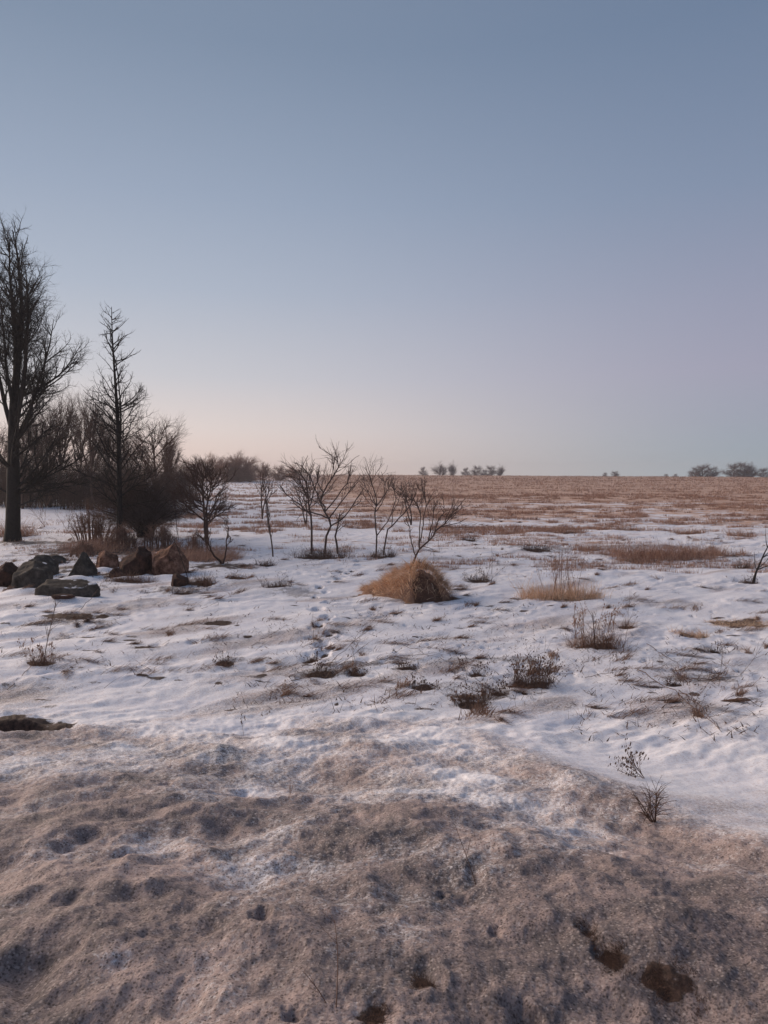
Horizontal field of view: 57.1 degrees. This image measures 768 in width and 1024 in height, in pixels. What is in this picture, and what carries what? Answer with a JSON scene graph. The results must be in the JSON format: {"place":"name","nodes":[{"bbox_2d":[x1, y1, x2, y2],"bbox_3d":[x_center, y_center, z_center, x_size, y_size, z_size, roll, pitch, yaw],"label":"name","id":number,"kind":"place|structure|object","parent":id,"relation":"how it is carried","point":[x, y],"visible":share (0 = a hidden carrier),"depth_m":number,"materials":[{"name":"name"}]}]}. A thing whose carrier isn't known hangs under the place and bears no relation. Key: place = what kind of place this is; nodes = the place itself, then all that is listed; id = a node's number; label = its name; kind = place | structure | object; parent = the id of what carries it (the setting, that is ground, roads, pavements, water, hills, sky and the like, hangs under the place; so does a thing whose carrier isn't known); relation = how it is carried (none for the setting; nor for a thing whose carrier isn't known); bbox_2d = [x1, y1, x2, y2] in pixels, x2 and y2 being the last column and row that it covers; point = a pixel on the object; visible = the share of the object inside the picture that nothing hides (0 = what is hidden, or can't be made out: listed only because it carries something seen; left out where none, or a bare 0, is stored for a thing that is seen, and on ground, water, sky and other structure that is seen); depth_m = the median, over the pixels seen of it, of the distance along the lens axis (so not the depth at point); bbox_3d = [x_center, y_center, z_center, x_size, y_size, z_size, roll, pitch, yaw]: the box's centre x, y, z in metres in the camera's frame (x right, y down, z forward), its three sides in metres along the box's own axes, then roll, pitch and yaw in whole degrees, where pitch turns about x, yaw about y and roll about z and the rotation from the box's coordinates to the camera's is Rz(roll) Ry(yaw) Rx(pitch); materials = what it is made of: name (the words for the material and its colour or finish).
{"place":"outdoors","nodes":[
{"label":"outdoors","id":0,"kind":"place"},
{"bbox_2d":[0,474,767,1023],"bbox_3d":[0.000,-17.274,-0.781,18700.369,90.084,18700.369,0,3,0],"label":"ground","id":1,"kind":"structure","parent":0,"point":[170,852],"depth_m":5.17,"materials":[{"name":"snow"}]},
{"bbox_2d":[0,423,7,477],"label":"woodland tree","id":2,"kind":"object","parent":1,"relation":"on","point":[4,452],"visible":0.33,"depth_m":72.12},
{"bbox_2d":[0,562,17,586],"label":"boulder","id":3,"kind":"object","parent":1,"relation":"on","point":[8,570],"visible":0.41,"depth_m":19.20,"materials":[{"name":"stone"}]},
{"bbox_2d":[0,449,25,502],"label":"brush thicket","id":4,"kind":"object","parent":1,"relation":"on","point":[3,476],"visible":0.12,"depth_m":68.91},
{"bbox_2d":[4,423,42,508],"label":"woodland tree","id":5,"kind":"object","parent":1,"relation":"on","point":[22,495],"visible":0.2,"depth_m":61.85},
{"bbox_2d":[0,459,61,507],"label":"brush thicket","id":6,"kind":"object","parent":1,"relation":"on","point":[3,486],"visible":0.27,"depth_m":64.07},
{"bbox_2d":[0,513,61,536],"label":"grass tuft","id":7,"kind":"object","parent":1,"relation":"on","point":[28,532],"visible":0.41,"depth_m":36.60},
{"bbox_2d":[11,560,52,588],"bbox_3d":[-9.567,1.993,19.151,1.050,1.313,1.003,0,3,0],"label":"boulder","id":8,"kind":"object","parent":1,"relation":"on","point":[35,572],"visible":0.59,"depth_m":18.81,"materials":[{"name":"grey stone"}]},
{"bbox_2d":[19,405,55,463],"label":"woodland tree","id":9,"kind":"object","parent":1,"relation":"on","point":[37,434],"visible":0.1,"depth_m":69.08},
{"bbox_2d":[9,599,67,673],"bbox_3d":[-5.239,1.956,11.082,1.321,1.607,1.789,3,4,44],"label":"grass tuft","id":10,"kind":"object","parent":1,"relation":"on","point":[43,661],"visible":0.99,"depth_m":11.01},
{"bbox_2d":[28,554,58,574],"bbox_3d":[-10.393,1.808,21.486,0.799,0.970,0.990,0,3,0],"label":"boulder","id":11,"kind":"object","parent":1,"relation":"on","point":[52,562],"visible":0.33,"depth_m":21.63,"materials":[{"name":"grey stone"}]},
{"bbox_2d":[27,398,69,507],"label":"woodland tree","id":12,"kind":"object","parent":1,"relation":"on","point":[50,422],"visible":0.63,"depth_m":63.85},
{"bbox_2d":[0,207,103,541],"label":"bare tree","id":13,"kind":"object","parent":1,"relation":"on","point":[20,335],"visible":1,"depth_m":33.11,"materials":[{"name":"brown plant"}]},
{"bbox_2d":[32,451,82,506],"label":"brush thicket","id":14,"kind":"object","parent":1,"relation":"on","point":[54,498],"visible":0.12,"depth_m":66.10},
{"bbox_2d":[51,555,65,563],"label":"boulder","id":15,"kind":"object","parent":1,"relation":"on","point":[58,558],"visible":0.34,"depth_m":24.58,"materials":[{"name":"grey stone"}]},
{"bbox_2d":[34,378,88,505],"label":"woodland tree","id":16,"kind":"object","parent":1,"relation":"on","point":[68,425],"visible":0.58,"depth_m":66.05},
{"bbox_2d":[51,594,74,598],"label":"boulder","id":17,"kind":"object","parent":1,"relation":"on","point":[62,596],"visible":0.98,"depth_m":16.61,"materials":[{"name":"stone"}]},
{"bbox_2d":[34,579,100,596],"bbox_3d":[-7.971,2.009,17.792,1.638,0.589,0.678,0,3,0],"label":"boulder","id":18,"kind":"object","parent":1,"relation":"on","point":[79,588],"visible":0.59,"depth_m":17.59,"materials":[{"name":"grey stone"}]},
{"bbox_2d":[36,608,110,619],"bbox_3d":[-6.570,2.228,14.985,1.894,0.278,1.089,0,3,0],"label":"grass patch","id":19,"kind":"object","parent":1,"relation":"on","point":[73,614],"visible":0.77,"depth_m":15.07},
{"bbox_2d":[68,552,97,575],"bbox_3d":[-9.172,1.698,21.295,0.958,0.973,0.697,0,3,0],"label":"boulder","id":20,"kind":"object","parent":1,"relation":"on","point":[84,564],"visible":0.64,"depth_m":21.17,"materials":[{"name":"grey stone"}]},
{"bbox_2d":[57,453,115,509],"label":"brush thicket","id":21,"kind":"object","parent":1,"relation":"on","point":[71,498],"visible":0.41,"depth_m":61.33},
{"bbox_2d":[67,538,105,557],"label":"bramble","id":22,"kind":"object","parent":1,"relation":"on","point":[89,548],"visible":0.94,"depth_m":27.10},
{"bbox_2d":[66,397,107,472],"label":"woodland tree","id":23,"kind":"object","parent":1,"relation":"on","point":[77,442],"visible":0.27,"depth_m":71.25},
{"bbox_2d":[64,383,115,509],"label":"woodland tree","id":24,"kind":"object","parent":1,"relation":"on","point":[93,440],"visible":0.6,"depth_m":59.41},
{"bbox_2d":[63,498,116,542],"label":"bramble","id":25,"kind":"object","parent":1,"relation":"on","point":[95,526],"visible":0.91,"depth_m":32.85,"materials":[{"name":"brown plant"}]},
{"bbox_2d":[52,533,149,553],"bbox_3d":[-11.590,1.624,29.989,4.242,1.511,6.012,0,3,0],"label":"grass patch","id":26,"kind":"object","parent":1,"relation":"on","point":[94,541],"visible":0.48,"depth_m":29.57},
{"bbox_2d":[81,406,127,472],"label":"woodland tree","id":27,"kind":"object","parent":1,"relation":"on","point":[110,421],"visible":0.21,"depth_m":65.29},
{"bbox_2d":[96,550,118,567],"bbox_3d":[-9.204,1.761,23.383,0.755,0.969,0.767,0,3,0],"label":"boulder","id":28,"kind":"object","parent":1,"relation":"on","point":[105,558],"visible":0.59,"depth_m":23.16,"materials":[{"name":"stone"}]},
{"bbox_2d":[56,300,173,540],"bbox_3d":[-12.431,-4.141,32.588,5.010,11.169,4.307,-2,3,-36],"label":"bare tree","id":29,"kind":"object","parent":1,"relation":"on","point":[118,430],"visible":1,"depth_m":32.55,"materials":[{"name":"brown plant"}]},
{"bbox_2d":[109,568,123,577],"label":"boulder","id":30,"kind":"object","parent":1,"relation":"on","point":[113,571],"visible":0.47,"depth_m":21.01,"materials":[{"name":"stone"}]},
{"bbox_2d":[96,522,140,548],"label":"bramble","id":31,"kind":"object","parent":1,"relation":"on","point":[119,534],"visible":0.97,"depth_m":30.02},
{"bbox_2d":[73,567,164,583],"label":"grass tuft","id":32,"kind":"object","parent":1,"relation":"on","point":[129,578],"visible":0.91,"depth_m":20.26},
{"bbox_2d":[98,426,140,485],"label":"woodland tree","id":33,"kind":"object","parent":1,"relation":"on","point":[122,455],"visible":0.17,"depth_m":61.19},
{"bbox_2d":[119,552,138,575],"bbox_3d":[-7.836,1.816,21.726,0.812,1.105,0.870,0,3,0],"label":"boulder","id":34,"kind":"object","parent":1,"relation":"on","point":[128,562],"visible":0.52,"depth_m":21.48,"materials":[{"name":"stone"}]},
{"bbox_2d":[69,439,211,537],"bbox_3d":[-12.178,-1.265,35.231,7.625,5.513,7.455,0,3,0],"label":"twiggy bush","id":35,"kind":"object","parent":1,"relation":"on","point":[137,522],"visible":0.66,"depth_m":34.80,"materials":[{"name":"brown plant"}]},
{"bbox_2d":[135,546,151,574],"bbox_3d":[-7.521,1.778,21.901,0.485,1.411,0.777,0,3,0],"label":"boulder","id":36,"kind":"object","parent":1,"relation":"on","point":[143,554],"visible":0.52,"depth_m":21.75,"materials":[{"name":"stone"}]},
{"bbox_2d":[123,407,188,485],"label":"woodland tree","id":37,"kind":"object","parent":1,"relation":"on","point":[167,443],"visible":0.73,"depth_m":50.55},
{"bbox_2d":[139,520,179,549],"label":"bramble","id":38,"kind":"object","parent":1,"relation":"on","point":[162,533],"visible":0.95,"depth_m":29.82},
{"bbox_2d":[151,543,188,574],"bbox_3d":[-6.678,1.740,21.936,1.152,1.502,0.955,0,3,0],"label":"boulder","id":39,"kind":"object","parent":1,"relation":"on","point":[167,560],"visible":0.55,"depth_m":21.69,"materials":[{"name":"stone"}]},
{"bbox_2d":[156,424,184,491],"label":"woodland tree","id":40,"kind":"object","parent":1,"relation":"on","point":[171,454],"visible":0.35,"depth_m":65.70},
{"bbox_2d":[158,457,200,501],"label":"brush thicket","id":41,"kind":"object","parent":1,"relation":"on","point":[183,476],"visible":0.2,"depth_m":74.27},
{"bbox_2d":[171,573,188,586],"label":"boulder","id":42,"kind":"object","parent":1,"relation":"on","point":[179,580],"visible":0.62,"depth_m":19.28,"materials":[{"name":"stone"}]},
{"bbox_2d":[167,586,204,595],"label":"grass tuft","id":43,"kind":"object","parent":1,"relation":"on","point":[182,591],"visible":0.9,"depth_m":18.20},
{"bbox_2d":[170,530,214,552],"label":"bramble","id":44,"kind":"object","parent":1,"relation":"on","point":[193,539],"visible":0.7,"depth_m":27.31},
{"bbox_2d":[162,454,239,543],"bbox_3d":[-8.235,-0.552,31.753,3.685,4.266,3.856,-1,3,-21],"label":"bare shrub","id":45,"kind":"object","parent":1,"relation":"on","point":[202,490],"visible":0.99,"depth_m":31.50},
{"bbox_2d":[185,570,227,586],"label":"grass tuft","id":46,"kind":"object","parent":1,"relation":"on","point":[206,584],"visible":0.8,"depth_m":19.56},
{"bbox_2d":[152,541,264,562],"bbox_3d":[-6.283,1.912,26.050,4.720,1.775,4.904,0,3,0],"label":"grass patch","id":47,"kind":"object","parent":1,"relation":"on","point":[207,556],"visible":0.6,"depth_m":25.90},
{"bbox_2d":[190,450,226,480],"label":"distant tree","id":48,"kind":"object","parent":1,"relation":"on","point":[214,461],"visible":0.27,"depth_m":153.51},
{"bbox_2d":[182,649,243,667],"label":"grass tuft","id":49,"kind":"object","parent":1,"relation":"on","point":[228,661],"visible":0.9,"depth_m":11.25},
{"bbox_2d":[195,517,232,563],"bbox_3d":[-5.729,1.018,23.897,0.797,1.688,1.821,1,3,25],"label":"bare sapling","id":50,"kind":"object","parent":1,"relation":"on","point":[210,550],"visible":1,"depth_m":23.75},
{"bbox_2d":[213,454,250,481],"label":"distant tree","id":51,"kind":"object","parent":1,"relation":"on","point":[227,470],"visible":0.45,"depth_m":149.03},
{"bbox_2d":[216,448,269,481],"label":"distant tree","id":52,"kind":"object","parent":1,"relation":"on","point":[241,468],"visible":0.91,"depth_m":148.80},
{"bbox_2d":[229,456,265,480],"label":"distant tree","id":53,"kind":"object","parent":1,"relation":"on","point":[245,459],"visible":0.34,"depth_m":156.50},
{"bbox_2d":[253,461,273,479],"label":"distant tree","id":54,"kind":"object","parent":1,"relation":"on","point":[264,471],"visible":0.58,"depth_m":164.06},
{"bbox_2d":[253,557,276,566],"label":"grass tuft","id":55,"kind":"object","parent":1,"relation":"on","point":[265,563],"visible":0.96,"depth_m":24.03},
{"bbox_2d":[255,467,277,518],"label":"bare sapling","id":56,"kind":"object","parent":1,"relation":"on","point":[265,489],"visible":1,"depth_m":51.09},
{"bbox_2d":[265,496,273,556],"bbox_3d":[-4.416,0.545,27.135,0.350,2.448,0.290,0,3,0],"label":"bare sapling","id":57,"kind":"object","parent":1,"relation":"on","point":[267,514],"visible":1,"depth_m":27.11,"materials":[{"name":"brown plant"}]},
{"bbox_2d":[256,570,292,587],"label":"grass tuft","id":58,"kind":"object","parent":1,"relation":"on","point":[267,584],"visible":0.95,"depth_m":19.16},
{"bbox_2d":[270,465,290,480],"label":"distant tree","id":59,"kind":"object","parent":1,"relation":"on","point":[282,476],"visible":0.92,"depth_m":164.79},
{"bbox_2d":[284,464,308,479],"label":"distant tree","id":60,"kind":"object","parent":1,"relation":"on","point":[295,473],"visible":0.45,"depth_m":169.41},
{"bbox_2d":[287,477,329,524],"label":"bare sumac","id":61,"kind":"object","parent":1,"relation":"on","point":[299,497],"visible":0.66,"depth_m":45.22,"materials":[{"name":"brown plant"}]},
{"bbox_2d":[274,440,364,553],"bbox_3d":[-2.513,-0.587,27.266,3.632,4.738,2.223,0,3,0],"label":"bare sumac","id":62,"kind":"object","parent":1,"relation":"on","point":[321,504],"visible":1,"depth_m":27.49,"materials":[{"name":"brown plant"}]},
{"bbox_2d":[292,658,348,678],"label":"grass tuft","id":63,"kind":"object","parent":1,"relation":"on","point":[316,674],"visible":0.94,"depth_m":10.73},
{"bbox_2d":[286,542,363,560],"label":"grass tuft","id":64,"kind":"object","parent":1,"relation":"on","point":[327,555],"visible":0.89,"depth_m":26.24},
{"bbox_2d":[310,891,349,1006],"bbox_3d":[-0.172,1.397,2.217,0.133,0.423,0.102,1,3,22],"label":"dead weed","id":65,"kind":"object","parent":1,"relation":"on","point":[337,949],"visible":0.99,"depth_m":2.22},
{"bbox_2d":[340,665,370,676],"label":"grass tuft","id":66,"kind":"object","parent":1,"relation":"on","point":[360,675],"visible":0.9,"depth_m":10.70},
{"bbox_2d":[353,999,397,1023],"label":"grass patch","id":67,"kind":"object","parent":1,"relation":"on","point":[381,1014],"visible":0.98,"depth_m":2.22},
{"bbox_2d":[0,473,767,573],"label":"field stubble","id":68,"kind":"object","parent":1,"relation":"on","point":[483,529],"visible":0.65,"depth_m":53.82,"materials":[{"name":"plant"}]},
{"bbox_2d":[0,518,767,742],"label":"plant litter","id":69,"kind":"object","parent":1,"relation":"on","point":[438,650],"visible":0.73,"depth_m":11.07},
{"bbox_2d":[368,546,414,559],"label":"grass tuft","id":70,"kind":"object","parent":1,"relation":"on","point":[391,555],"visible":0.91,"depth_m":26.36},
{"bbox_2d":[357,453,429,553],"bbox_3d":[0.423,-0.256,27.374,3.165,4.146,1.865,0,3,0],"label":"bare sumac","id":71,"kind":"object","parent":1,"relation":"on","point":[388,486],"visible":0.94,"depth_m":27.48,"materials":[{"name":"brown plant"}]},
{"bbox_2d":[388,476,415,524],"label":"bare sumac","id":72,"kind":"object","parent":1,"relation":"on","point":[410,521],"visible":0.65,"depth_m":45.41,"materials":[{"name":"brown plant"}]},
{"bbox_2d":[390,660,420,671],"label":"grass tuft","id":73,"kind":"object","parent":1,"relation":"on","point":[401,667],"visible":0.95,"depth_m":10.86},
{"bbox_2d":[355,552,460,603],"bbox_3d":[0.608,1.633,18.027,2.892,1.390,2.831,0,3,0],"label":"grass mound","id":74,"kind":"object","parent":1,"relation":"on","point":[417,585],"depth_m":17.44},
{"bbox_2d":[403,963,438,994],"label":"grass tuft","id":75,"kind":"object","parent":1,"relation":"on","point":[419,982],"visible":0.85,"depth_m":2.41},
{"bbox_2d":[407,672,441,691],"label":"grass tuft","id":76,"kind":"object","parent":1,"relation":"on","point":[414,683],"visible":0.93,"depth_m":9.92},
{"bbox_2d":[397,471,479,571],"bbox_3d":[1.413,0.610,17.483,2.146,3.264,1.440,0,3,-10],"label":"bare sumac","id":77,"kind":"object","parent":1,"relation":"on","point":[451,515],"visible":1,"depth_m":17.65,"materials":[{"name":"brown plant"}]},
{"bbox_2d":[429,460,447,474],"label":"skyline tree","id":78,"kind":"object","parent":1,"relation":"on","point":[441,469],"visible":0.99,"depth_m":274.45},
{"bbox_2d":[437,677,503,708],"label":"grass tuft","id":79,"kind":"object","parent":1,"relation":"on","point":[473,697],"visible":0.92,"depth_m":9.24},
{"bbox_2d":[460,655,489,676],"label":"grass tuft","id":80,"kind":"object","parent":1,"relation":"on","point":[477,673],"visible":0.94,"depth_m":10.57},
{"bbox_2d":[461,554,510,583],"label":"grass tuft","id":81,"kind":"object","parent":1,"relation":"on","point":[481,579],"visible":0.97,"depth_m":20.23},
{"bbox_2d":[486,679,511,696],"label":"grass tuft","id":82,"kind":"object","parent":1,"relation":"on","point":[505,692],"visible":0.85,"depth_m":9.67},
{"bbox_2d":[480,645,582,693],"bbox_3d":[2.206,2.515,10.180,1.974,1.136,1.950,0,3,0],"label":"grass tuft","id":83,"kind":"object","parent":1,"relation":"on","point":[535,681],"visible":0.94,"depth_m":10.14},
{"bbox_2d":[517,538,556,552],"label":"grass tuft","id":84,"kind":"object","parent":1,"relation":"on","point":[532,548],"visible":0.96,"depth_m":28.84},
{"bbox_2d":[495,540,622,605],"bbox_3d":[4.555,1.920,17.474,3.866,2.542,3.659,0,3,0],"label":"grass tuft","id":85,"kind":"object","parent":1,"relation":"on","point":[569,595],"visible":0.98,"depth_m":17.51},
{"bbox_2d":[552,524,592,533],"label":"grass tuft","id":86,"kind":"object","parent":1,"relation":"on","point":[560,531],"visible":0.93,"depth_m":38.71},
{"bbox_2d":[565,915,607,957],"bbox_3d":[0.785,1.650,2.745,0.180,0.069,0.294,0,3,0],"label":"grass patch","id":87,"kind":"object","parent":1,"relation":"on","point":[593,934],"visible":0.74,"depth_m":2.78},
{"bbox_2d":[566,539,607,551],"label":"grass tuft","id":88,"kind":"object","parent":1,"relation":"on","point":[589,546],"visible":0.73,"depth_m":29.47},
{"bbox_2d":[521,596,660,651],"bbox_3d":[3.559,2.257,12.257,2.699,1.620,2.550,0,3,0],"label":"grass tuft","id":89,"kind":"object","parent":1,"relation":"on","point":[610,644],"visible":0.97,"depth_m":12.17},
{"bbox_2d":[593,935,640,981],"bbox_3d":[0.837,1.647,2.563,0.209,0.060,0.322,0,3,0],"label":"grass patch","id":90,"kind":"object","parent":1,"relation":"on","point":[611,961],"visible":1,"depth_m":2.60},
{"bbox_2d":[608,733,648,777],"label":"dead weed","id":91,"kind":"object","parent":1,"relation":"on","point":[628,761],"visible":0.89,"depth_m":5.93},
{"bbox_2d":[605,522,655,530],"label":"grass tuft","id":92,"kind":"object","parent":1,"relation":"on","point":[635,529],"visible":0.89,"depth_m":39.93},
{"bbox_2d":[603,551,668,564],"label":"grass tuft","id":93,"kind":"object","parent":1,"relation":"on","point":[624,558],"visible":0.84,"depth_m":25.25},
{"bbox_2d":[616,776,675,823],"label":"dead weed","id":94,"kind":"object","parent":1,"relation":"on","point":[647,812],"visible":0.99,"depth_m":4.44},
{"bbox_2d":[592,536,730,560],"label":"grass tuft","id":95,"kind":"object","parent":1,"relation":"on","point":[661,551],"visible":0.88,"depth_m":26.18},
{"bbox_2d":[628,943,709,1021],"bbox_3d":[0.993,1.650,2.484,0.304,0.080,0.414,0,3,0],"label":"grass patch","id":96,"kind":"object","parent":1,"relation":"on","point":[658,972],"visible":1,"depth_m":2.46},
{"bbox_2d":[662,523,709,534],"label":"grass tuft","id":97,"kind":"object","parent":1,"relation":"on","point":[678,532],"visible":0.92,"depth_m":37.98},
{"bbox_2d":[663,626,713,638],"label":"grass tuft","id":98,"kind":"object","parent":1,"relation":"on","point":[698,634],"visible":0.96,"depth_m":13.27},
{"bbox_2d":[668,676,722,728],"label":"fallen stem","id":99,"kind":"object","parent":1,"relation":"on","point":[696,702],"visible":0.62,"depth_m":8.82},
{"bbox_2d":[664,541,734,556],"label":"grass tuft","id":100,"kind":"object","parent":1,"relation":"on","point":[704,548],"visible":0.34,"depth_m":27.68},
{"bbox_2d":[637,669,765,731],"bbox_3d":[3.644,2.231,9.028,0.765,0.813,3.133,0,3,-7],"label":"fallen stem","id":101,"kind":"object","parent":1,"relation":"on","point":[691,698],"visible":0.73,"depth_m":8.75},
{"bbox_2d":[690,463,716,476],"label":"skyline tree","id":102,"kind":"object","parent":1,"relation":"on","point":[702,467],"visible":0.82,"depth_m":273.01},
{"bbox_2d":[699,642,737,653],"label":"grass tuft","id":103,"kind":"object","parent":1,"relation":"on","point":[713,651],"visible":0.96,"depth_m":11.89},
{"bbox_2d":[705,545,751,556],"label":"grass tuft","id":104,"kind":"object","parent":1,"relation":"on","point":[739,553],"visible":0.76,"depth_m":27.02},
{"bbox_2d":[719,460,749,476],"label":"skyline tree","id":105,"kind":"object","parent":1,"relation":"on","point":[735,466],"visible":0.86,"depth_m":273.80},
{"bbox_2d":[704,616,767,627],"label":"grass patch","id":106,"kind":"object","parent":1,"relation":"on","point":[732,623],"visible":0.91,"depth_m":14.39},
{"bbox_2d":[718,526,767,537],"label":"grass tuft","id":107,"kind":"object","parent":1,"relation":"on","point":[729,533],"visible":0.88,"depth_m":36.79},
{"bbox_2d":[731,461,755,476],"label":"skyline tree","id":108,"kind":"object","parent":1,"relation":"on","point":[743,465],"visible":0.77,"depth_m":273.63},
{"bbox_2d":[727,553,759,568],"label":"grass tuft","id":109,"kind":"object","parent":1,"relation":"on","point":[740,566],"visible":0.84,"depth_m":23.69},
{"bbox_2d":[751,530,767,583],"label":"leaning sapling","id":110,"kind":"object","parent":1,"relation":"on","point":[756,571],"visible":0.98,"depth_m":19.95,"materials":[{"name":"brown plant"}]},
{"bbox_2d":[0,521,767,725],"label":"matted grass","id":111,"kind":"structure","parent":0,"point":[482,708],"depth_m":11.49,"materials":[{"name":"plant"}]},
{"bbox_2d":[0,0,767,476],"label":"sky","id":112,"kind":"structure","parent":0,"point":[527,237],"materials":[{"name":"blue"}]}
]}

